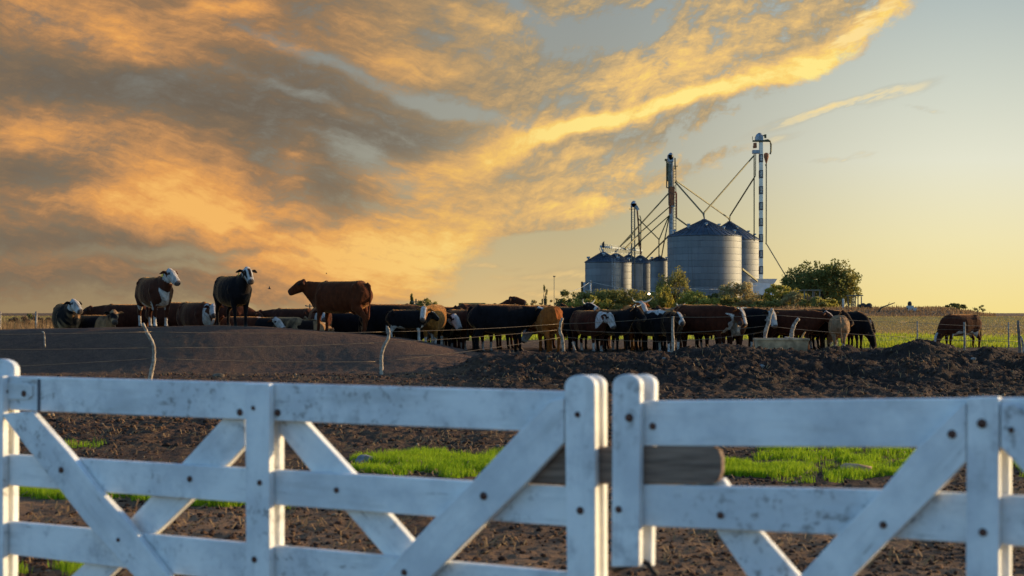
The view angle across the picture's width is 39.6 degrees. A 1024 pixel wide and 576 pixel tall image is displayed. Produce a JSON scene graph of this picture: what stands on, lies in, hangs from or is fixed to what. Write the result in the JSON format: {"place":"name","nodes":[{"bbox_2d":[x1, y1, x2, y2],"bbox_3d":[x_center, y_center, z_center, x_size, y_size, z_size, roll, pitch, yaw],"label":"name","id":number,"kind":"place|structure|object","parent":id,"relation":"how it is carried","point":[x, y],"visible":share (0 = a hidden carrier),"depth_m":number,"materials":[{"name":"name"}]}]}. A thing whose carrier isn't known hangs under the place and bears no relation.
{"place":"outdoors","nodes":[
{"label":"outdoors","id":0,"kind":"place"},
{"bbox_2d":[0,316,53,328],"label":"straw grass","id":1,"kind":"structure","parent":0,"point":[9,325],"depth_m":72.68,"materials":[{"name":"beige plant"}]},
{"bbox_2d":[0,309,1023,575],"bbox_3d":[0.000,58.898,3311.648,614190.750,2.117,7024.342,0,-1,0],"label":"ground","id":2,"kind":"structure","parent":0,"point":[120,349],"depth_m":29.03,"materials":[{"name":"soil"}]},
{"bbox_2d":[8,315,37,327],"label":"shrub","id":3,"kind":"object","parent":2,"relation":"on","point":[23,318],"visible":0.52,"depth_m":94.84,"materials":[{"name":"green plant"}]},
{"bbox_2d":[37,317,53,327],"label":"shrub","id":4,"kind":"object","parent":2,"relation":"on","point":[45,321],"visible":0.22,"depth_m":95.67,"materials":[{"name":"green plant"}]},
{"bbox_2d":[52,299,82,327],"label":"cow","id":5,"kind":"object","parent":2,"relation":"on","point":[67,314],"visible":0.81,"depth_m":41.52},
{"bbox_2d":[78,309,123,327],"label":"cow","id":6,"kind":"object","parent":2,"relation":"on","point":[110,319],"visible":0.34,"depth_m":42.06},
{"bbox_2d":[81,304,148,326],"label":"cow","id":7,"kind":"object","parent":2,"relation":"on","point":[128,317],"visible":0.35,"depth_m":43.90},
{"bbox_2d":[135,268,180,326],"bbox_3d":[-9.804,0.290,39.282,0.799,1.647,2.292,1,-1,-34],"label":"cow","id":8,"kind":"object","parent":2,"relation":"on","point":[152,294],"visible":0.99,"depth_m":38.90},
{"bbox_2d":[145,302,215,326],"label":"cow","id":9,"kind":"object","parent":2,"relation":"on","point":[173,309],"visible":0.21,"depth_m":43.49},
{"bbox_2d":[176,301,223,325],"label":"cow","id":10,"kind":"object","parent":2,"relation":"on","point":[195,313],"visible":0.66,"depth_m":41.93},
{"bbox_2d":[212,373,224,377],"bbox_3d":[-6.937,2.085,33.617,0.290,0.150,0.214,0,-1,0],"label":"stone","id":11,"kind":"object","parent":2,"relation":"on","point":[219,375],"visible":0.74,"depth_m":33.54,"materials":[{"name":"grey stone"}]},
{"bbox_2d":[213,267,256,325],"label":"cow","id":12,"kind":"object","parent":2,"relation":"on","point":[233,293],"visible":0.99,"depth_m":39.06},
{"bbox_2d":[215,304,263,322],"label":"cow","id":13,"kind":"object","parent":2,"relation":"on","point":[240,312],"visible":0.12,"depth_m":43.77},
{"bbox_2d":[220,316,285,327],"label":"cow","id":14,"kind":"object","parent":2,"relation":"on","point":[276,321],"visible":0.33,"depth_m":41.41},
{"bbox_2d":[255,316,307,328],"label":"cow","id":15,"kind":"object","parent":2,"relation":"on","point":[292,322],"visible":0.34,"depth_m":41.31},
{"bbox_2d":[259,308,311,318],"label":"cow","id":16,"kind":"object","parent":2,"relation":"on","point":[301,313],"visible":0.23,"depth_m":43.95},
{"bbox_2d":[297,319,333,331],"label":"cow","id":17,"kind":"object","parent":2,"relation":"on","point":[308,324],"visible":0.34,"depth_m":41.50},
{"bbox_2d":[308,308,332,326],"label":"cow","id":18,"kind":"object","parent":2,"relation":"on","point":[313,313],"visible":0.24,"depth_m":42.28},
{"bbox_2d":[288,279,372,333],"bbox_3d":[-5.011,0.517,39.770,2.504,1.558,0.851,0,-1,23],"label":"cow","id":19,"kind":"object","parent":2,"relation":"on","point":[326,297],"visible":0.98,"depth_m":39.37},
{"bbox_2d":[331,312,362,331],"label":"cow","id":20,"kind":"object","parent":2,"relation":"on","point":[346,322],"visible":0.22,"depth_m":42.69},
{"bbox_2d":[0,359,724,575],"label":"wooden gate","id":21,"kind":"structure","parent":2,"relation":"on","point":[259,422],"depth_m":5.17,"materials":[{"name":"white paint"}]},
{"bbox_2d":[354,454,372,463],"bbox_3d":[-1.478,1.735,14.273,0.224,0.129,0.194,0,-1,0],"label":"stone","id":22,"kind":"object","parent":2,"relation":"on","point":[360,458],"visible":0.5,"depth_m":14.21,"materials":[{"name":"grey stone"}]},
{"bbox_2d":[358,303,421,338],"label":"cow","id":23,"kind":"object","parent":2,"relation":"on","point":[376,322],"visible":0.45,"depth_m":41.57},
{"bbox_2d":[396,328,422,339],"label":"cow","id":24,"kind":"object","parent":2,"relation":"on","point":[414,335],"visible":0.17,"depth_m":42.99},
{"bbox_2d":[385,309,438,339],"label":"cow","id":25,"kind":"object","parent":2,"relation":"on","point":[402,319],"visible":0.94,"depth_m":39.71},
{"bbox_2d":[417,298,437,305],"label":"tree","id":26,"kind":"object","parent":2,"relation":"on","point":[426,301],"visible":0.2,"depth_m":149.63,"materials":[{"name":"green plant"}]},
{"bbox_2d":[417,304,446,344],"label":"cow","id":27,"kind":"object","parent":2,"relation":"on","point":[440,312],"visible":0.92,"depth_m":40.33},
{"bbox_2d":[422,312,461,345],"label":"cow","id":28,"kind":"object","parent":2,"relation":"on","point":[452,321],"visible":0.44,"depth_m":41.26},
{"bbox_2d":[443,307,462,347],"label":"cow","id":29,"kind":"object","parent":2,"relation":"on","point":[460,308],"visible":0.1,"depth_m":44.08},
{"bbox_2d":[444,309,473,349],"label":"cow","id":30,"kind":"object","parent":2,"relation":"on","point":[462,314],"visible":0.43,"depth_m":41.72},
{"bbox_2d":[465,332,492,350],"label":"cow","id":31,"kind":"object","parent":2,"relation":"on","point":[490,338],"visible":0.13,"depth_m":42.44},
{"bbox_2d":[452,296,525,349],"bbox_3d":[-0.750,1.105,44.549,2.418,1.702,0.822,0,-1,-20],"label":"cow","id":32,"kind":"object","parent":2,"relation":"on","point":[512,300],"visible":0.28,"depth_m":44.64},
{"bbox_2d":[466,304,542,352],"bbox_3d":[-0.095,1.165,40.708,2.426,1.440,0.879,0,-1,-6],"label":"cow","id":33,"kind":"object","parent":2,"relation":"on","point":[495,318],"visible":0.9,"depth_m":40.40},
{"bbox_2d":[0,308,1020,379],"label":"wire fence","id":34,"kind":"object","parent":2,"relation":"on","point":[381,361],"visible":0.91,"depth_m":35.60,"materials":[{"name":"grey metal"}]},
{"bbox_2d":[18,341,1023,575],"bbox_3d":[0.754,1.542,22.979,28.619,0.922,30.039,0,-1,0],"label":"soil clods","id":35,"kind":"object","parent":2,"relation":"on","point":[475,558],"visible":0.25,"depth_m":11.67,"materials":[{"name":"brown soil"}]},
{"bbox_2d":[509,305,555,347],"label":"cow","id":36,"kind":"object","parent":2,"relation":"on","point":[512,346],"visible":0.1,"depth_m":45.89},
{"bbox_2d":[505,303,567,348],"bbox_3d":[0.842,1.211,44.523,2.274,1.480,0.760,0,-1,20],"label":"cow","id":37,"kind":"object","parent":2,"relation":"on","point":[508,336],"visible":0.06,"depth_m":44.66},
{"bbox_2d":[521,306,563,352],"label":"cow","id":38,"kind":"object","parent":2,"relation":"on","point":[547,315],"visible":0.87,"depth_m":40.17},
{"bbox_2d":[541,285,547,304],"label":"bush","id":39,"kind":"object","parent":2,"relation":"on","point":[545,299],"visible":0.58,"depth_m":187.93,"materials":[{"name":"green plant"}]},
{"bbox_2d":[554,289,573,305],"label":"bush","id":40,"kind":"object","parent":2,"relation":"on","point":[563,300],"visible":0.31,"depth_m":184.69,"materials":[{"name":"green plant"}]},
{"bbox_2d":[542,300,599,350],"bbox_3d":[1.663,1.125,42.654,2.311,1.582,0.769,-1,-1,42],"label":"cow","id":41,"kind":"object","parent":2,"relation":"on","point":[567,313],"visible":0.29,"depth_m":42.32},
{"bbox_2d":[563,334,587,348],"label":"cow","id":42,"kind":"object","parent":2,"relation":"on","point":[585,337],"visible":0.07,"depth_m":44.58},
{"bbox_2d":[565,298,586,306],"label":"bush","id":43,"kind":"object","parent":2,"relation":"on","point":[574,301],"visible":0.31,"depth_m":177.55,"materials":[{"name":"green plant"}]},
{"bbox_2d":[571,290,593,303],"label":"bush","id":44,"kind":"object","parent":2,"relation":"on","point":[580,296],"visible":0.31,"depth_m":181.56,"materials":[{"name":"green plant"}]},
{"bbox_2d":[570,310,615,351],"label":"cow","id":45,"kind":"object","parent":2,"relation":"on","point":[586,319],"visible":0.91,"depth_m":41.19},
{"bbox_2d":[584,295,611,309],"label":"bush","id":46,"kind":"object","parent":2,"relation":"on","point":[599,304],"visible":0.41,"depth_m":175.65,"materials":[{"name":"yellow plant"}]},
{"bbox_2d":[584,249,621,304],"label":"grain silo","id":47,"kind":"object","parent":2,"relation":"on","point":[603,267],"visible":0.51,"depth_m":237.56,"materials":[{"name":"grey metal"}]},
{"bbox_2d":[599,244,642,254],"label":"conveyor bridge","id":48,"kind":"structure","parent":47,"relation":"on","point":[621,248],"depth_m":263.76,"materials":[{"name":"grey metal"}]},
{"bbox_2d":[595,334,614,349],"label":"cow","id":49,"kind":"object","parent":2,"relation":"on","point":[613,337],"visible":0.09,"depth_m":43.21},
{"bbox_2d":[592,288,626,309],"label":"bush","id":50,"kind":"object","parent":2,"relation":"on","point":[603,294],"visible":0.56,"depth_m":179.06,"materials":[{"name":"green plant"}]},
{"bbox_2d":[611,251,631,293],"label":"grain silo","id":51,"kind":"object","parent":2,"relation":"on","point":[626,275],"visible":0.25,"depth_m":260.00,"materials":[{"name":"grey metal"}]},
{"bbox_2d":[596,304,646,352],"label":"cow","id":52,"kind":"object","parent":2,"relation":"on","point":[625,317],"visible":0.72,"depth_m":40.84},
{"bbox_2d":[602,335,641,348],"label":"cow","id":53,"kind":"object","parent":2,"relation":"on","point":[639,339],"visible":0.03,"depth_m":44.97},
{"bbox_2d":[612,289,649,308],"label":"bush","id":54,"kind":"object","parent":2,"relation":"on","point":[634,295],"visible":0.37,"depth_m":180.15,"materials":[{"name":"green plant"}]},
{"bbox_2d":[624,254,642,293],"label":"grain silo","id":55,"kind":"object","parent":2,"relation":"on","point":[638,275],"visible":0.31,"depth_m":282.96,"materials":[{"name":"grey metal"}]},
{"bbox_2d":[622,297,651,350],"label":"cow","id":56,"kind":"object","parent":2,"relation":"on","point":[643,307],"visible":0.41,"depth_m":42.04},
{"bbox_2d":[619,201,658,291],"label":"grain elevator","id":57,"kind":"object","parent":2,"relation":"on","point":[634,204],"visible":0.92,"depth_m":272.13,"materials":[{"name":"paint"}]},
{"bbox_2d":[636,255,650,294],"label":"grain silo","id":58,"kind":"object","parent":2,"relation":"on","point":[646,273],"visible":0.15,"depth_m":302.78,"materials":[{"name":"grey metal"}]},
{"bbox_2d":[633,295,658,307],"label":"bush","id":59,"kind":"object","parent":2,"relation":"on","point":[653,303],"visible":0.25,"depth_m":177.28,"materials":[{"name":"green plant"}]},
{"bbox_2d":[628,306,664,349],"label":"cow","id":60,"kind":"object","parent":2,"relation":"on","point":[656,308],"visible":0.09,"depth_m":43.50},
{"bbox_2d":[632,309,668,351],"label":"cow","id":61,"kind":"object","parent":2,"relation":"on","point":[650,326],"visible":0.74,"depth_m":41.06},
{"bbox_2d":[650,254,666,297],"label":"grain silo","id":62,"kind":"object","parent":2,"relation":"on","point":[658,265],"visible":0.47,"depth_m":298.55,"materials":[{"name":"grey metal"}]},
{"bbox_2d":[643,284,674,307],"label":"bush","id":63,"kind":"object","parent":2,"relation":"on","point":[665,297],"visible":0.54,"depth_m":183.29,"materials":[{"name":"green plant"}]},
{"bbox_2d":[633,303,684,348],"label":"cow","id":64,"kind":"object","parent":2,"relation":"on","point":[673,308],"visible":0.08,"depth_m":44.63},
{"bbox_2d":[653,336,687,349],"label":"cow","id":65,"kind":"object","parent":2,"relation":"on","point":[686,338],"visible":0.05,"depth_m":43.52},
{"bbox_2d":[658,310,686,351],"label":"cow","id":66,"kind":"object","parent":2,"relation":"on","point":[679,322],"visible":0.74,"depth_m":40.47},
{"bbox_2d":[654,265,692,307],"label":"bush","id":67,"kind":"object","parent":2,"relation":"on","point":[682,280],"visible":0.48,"depth_m":185.65,"materials":[{"name":"green plant"}]},
{"bbox_2d":[620,153,729,258],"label":"grain elevator","id":68,"kind":"object","parent":2,"relation":"on","point":[672,192],"visible":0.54,"depth_m":268.17,"materials":[{"name":"grey metal"}]},
{"bbox_2d":[658,304,712,348],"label":"cow","id":69,"kind":"object","parent":2,"relation":"on","point":[696,337],"visible":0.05,"depth_m":45.03},
{"bbox_2d":[672,290,707,306],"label":"bush","id":70,"kind":"object","parent":2,"relation":"on","point":[686,297],"visible":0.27,"depth_m":179.41,"materials":[{"name":"green plant"}]},
{"bbox_2d":[675,333,708,349],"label":"cow","id":71,"kind":"object","parent":2,"relation":"on","point":[706,336],"visible":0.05,"depth_m":43.79},
{"bbox_2d":[686,296,720,304],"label":"bush","id":72,"kind":"object","parent":2,"relation":"on","point":[708,301],"visible":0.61,"depth_m":175.67,"materials":[{"name":"green plant"}]},
{"bbox_2d":[667,216,741,304],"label":"grain silo","id":73,"kind":"object","parent":2,"relation":"on","point":[705,254],"visible":0.59,"depth_m":244.53,"materials":[{"name":"grey metal"}]},
{"bbox_2d":[699,334,721,346],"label":"cow","id":74,"kind":"object","parent":2,"relation":"on","point":[701,342],"visible":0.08,"depth_m":44.02},
{"bbox_2d":[674,304,747,347],"bbox_3d":[5.727,1.180,41.108,2.311,1.440,0.865,-1,-1,30],"label":"cow","id":75,"kind":"object","parent":2,"relation":"on","point":[712,319],"visible":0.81,"depth_m":40.79},
{"bbox_2d":[705,292,721,299],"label":"bush","id":76,"kind":"object","parent":2,"relation":"on","point":[713,295],"visible":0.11,"depth_m":182.17,"materials":[{"name":"green plant"}]},
{"bbox_2d":[718,294,739,306],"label":"bush","id":77,"kind":"object","parent":2,"relation":"on","point":[723,299],"visible":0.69,"depth_m":175.54,"materials":[{"name":"green plant"}]},
{"bbox_2d":[726,314,746,344],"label":"cow","id":78,"kind":"object","parent":2,"relation":"on","point":[737,326],"visible":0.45,"depth_m":41.06},
{"bbox_2d":[711,308,768,346],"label":"cow","id":79,"kind":"object","parent":2,"relation":"on","point":[716,340],"visible":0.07,"depth_m":45.88},
{"bbox_2d":[722,221,758,296],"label":"grain silo","id":80,"kind":"object","parent":2,"relation":"on","point":[750,255],"visible":0.2,"depth_m":287.29,"materials":[{"name":"grey metal"}]},
{"bbox_2d":[718,281,763,306],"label":"bush","id":81,"kind":"object","parent":2,"relation":"on","point":[740,290],"visible":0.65,"depth_m":181.27,"materials":[{"name":"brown plant"}]},
{"bbox_2d":[703,133,785,281],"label":"grain elevator","id":82,"kind":"object","parent":2,"relation":"on","point":[759,138],"visible":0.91,"depth_m":262.29,"materials":[{"name":"grey metal"}]},
{"bbox_2d":[722,307,778,346],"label":"cow","id":83,"kind":"object","parent":2,"relation":"on","point":[754,320],"visible":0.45,"depth_m":41.60},
{"bbox_2d":[747,300,765,307],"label":"bush","id":84,"kind":"object","parent":2,"relation":"on","point":[757,303],"visible":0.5,"depth_m":177.62,"materials":[{"name":"green plant"}]},
{"bbox_2d":[749,279,776,300],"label":"hopper shed","id":85,"kind":"structure","parent":2,"relation":"on","point":[761,286],"depth_m":258.04,"materials":[{"name":"white metal"}]},
{"bbox_2d":[753,329,785,346],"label":"cow","id":86,"kind":"object","parent":2,"relation":"on","point":[756,336],"visible":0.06,"depth_m":44.01},
{"bbox_2d":[761,299,784,307],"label":"bush","id":87,"kind":"object","parent":2,"relation":"on","point":[773,304],"visible":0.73,"depth_m":175.31,"materials":[{"name":"green plant"}]},
{"bbox_2d":[753,337,809,350],"bbox_3d":[6.977,1.537,36.879,1.400,0.545,0.654,0,-1,6],"label":"feed trough","id":88,"kind":"object","parent":2,"relation":"on","point":[798,344],"visible":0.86,"depth_m":36.59,"materials":[{"name":"concrete"}]},
{"bbox_2d":[760,283,803,304],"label":"bush","id":89,"kind":"object","parent":2,"relation":"on","point":[776,291],"visible":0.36,"depth_m":179.50,"materials":[{"name":"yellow plant"}]},
{"bbox_2d":[777,290,802,306],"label":"bush","id":90,"kind":"object","parent":2,"relation":"on","point":[795,298],"visible":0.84,"depth_m":175.53,"materials":[{"name":"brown plant"}]},
{"bbox_2d":[781,267,807,304],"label":"tree","id":91,"kind":"object","parent":2,"relation":"on","point":[787,272],"visible":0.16,"depth_m":211.95,"materials":[{"name":"green plant"}]},
{"bbox_2d":[767,309,832,349],"bbox_3d":[8.521,1.264,42.089,2.189,1.301,0.721,-1,-1,30],"label":"cow","id":92,"kind":"object","parent":2,"relation":"on","point":[812,322],"visible":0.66,"depth_m":41.84},
{"bbox_2d":[797,290,821,306],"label":"open shelter","id":93,"kind":"object","parent":2,"relation":"on","point":[807,293],"visible":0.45,"depth_m":175.96,"materials":[{"name":"paint"}]},
{"bbox_2d":[799,296,828,307],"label":"bush","id":94,"kind":"object","parent":2,"relation":"on","point":[815,301],"visible":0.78,"depth_m":173.40,"materials":[{"name":"green plant"}]},
{"bbox_2d":[780,258,861,306],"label":"tree","id":95,"kind":"object","parent":2,"relation":"on","point":[805,279],"visible":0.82,"depth_m":207.60,"materials":[{"name":"green plant"}]},
{"bbox_2d":[793,308,853,347],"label":"cow","id":96,"kind":"object","parent":2,"relation":"on","point":[824,327],"visible":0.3,"depth_m":42.26},
{"bbox_2d":[810,337,837,348],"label":"cow","id":97,"kind":"object","parent":2,"relation":"on","point":[811,347],"visible":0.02,"depth_m":44.95},
{"bbox_2d":[823,299,838,308],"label":"bush","id":98,"kind":"object","parent":2,"relation":"on","point":[831,302],"visible":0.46,"depth_m":177.72,"materials":[{"name":"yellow plant"}]},
{"bbox_2d":[825,315,849,345],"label":"cow","id":99,"kind":"object","parent":2,"relation":"on","point":[840,326],"visible":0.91,"depth_m":40.98},
{"bbox_2d":[810,309,875,348],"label":"cow","id":100,"kind":"object","parent":2,"relation":"on","point":[813,337],"visible":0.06,"depth_m":44.45},
{"bbox_2d":[825,260,861,306],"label":"tree","id":101,"kind":"object","parent":2,"relation":"on","point":[851,290],"visible":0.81,"depth_m":207.31,"materials":[{"name":"green plant"}]},
{"bbox_2d":[823,311,876,348],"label":"cow","id":102,"kind":"object","parent":2,"relation":"on","point":[863,325],"visible":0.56,"depth_m":43.09},
{"bbox_2d":[846,295,862,306],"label":"open shelter","id":103,"kind":"object","parent":2,"relation":"on","point":[855,299],"visible":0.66,"depth_m":185.02,"materials":[{"name":"paint"}]},
{"bbox_2d":[840,463,871,472],"bbox_3d":[3.210,1.678,13.269,0.294,0.088,0.094,0,-1,3],"label":"wood chunk","id":104,"kind":"object","parent":2,"relation":"on","point":[857,465],"visible":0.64,"depth_m":13.24,"materials":[{"name":"brown wood"}]},
{"bbox_2d":[857,303,871,308],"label":"farm cart","id":105,"kind":"object","parent":2,"relation":"on","point":[868,305],"visible":0.83,"depth_m":164.29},
{"bbox_2d":[734,305,995,316],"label":"dry weeds","id":106,"kind":"object","parent":2,"relation":"on","point":[931,308],"visible":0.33,"depth_m":160.24,"materials":[{"name":"plant"}]},
{"bbox_2d":[906,301,915,310],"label":"well tower","id":107,"kind":"structure","parent":2,"relation":"on","point":[910,306],"depth_m":159.69,"materials":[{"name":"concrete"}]},
{"bbox_2d":[870,320,1023,352],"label":"pasture fence","id":108,"kind":"object","parent":2,"relation":"on","point":[1020,339],"visible":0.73,"depth_m":42.95,"materials":[{"name":"wood"}]},
{"bbox_2d":[945,303,967,309],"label":"shrub","id":109,"kind":"object","parent":2,"relation":"on","point":[958,306],"visible":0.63,"depth_m":169.70,"materials":[{"name":"green plant"}]},
{"bbox_2d":[934,314,981,347],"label":"cow","id":110,"kind":"object","parent":2,"relation":"on","point":[952,322],"visible":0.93,"depth_m":46.21},
{"bbox_2d":[0,0,1023,312],"label":"sky","id":111,"kind":"structure","parent":0,"point":[449,153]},
{"bbox_2d":[1,315,1023,336],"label":"meadow grass","id":112,"kind":"structure","parent":0,"point":[920,329],"depth_m":107.69,"materials":[{"name":"green plant"}]},
{"bbox_2d":[18,437,1023,575],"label":"grass","id":113,"kind":"structure","parent":0,"point":[430,459],"depth_m":13.54,"materials":[{"name":"green plant"}]},
{"bbox_2d":[423,331,1023,347],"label":"pasture grass","id":114,"kind":"structure","parent":0,"point":[892,343],"depth_m":57.03,"materials":[{"name":"green plant"}]},
{"bbox_3d":[2.151,0.935,3.403,0.200,1.850,0.200,0,-1,0],"label":"gate post","id":115,"kind":"object","parent":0,"visible":0},
{"bbox_2d":[612,374,1023,575],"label":"wooden gate","id":116,"kind":"structure","parent":115,"relation":"attached to","point":[982,518],"depth_m":4.14,"materials":[{"name":"white paint"}]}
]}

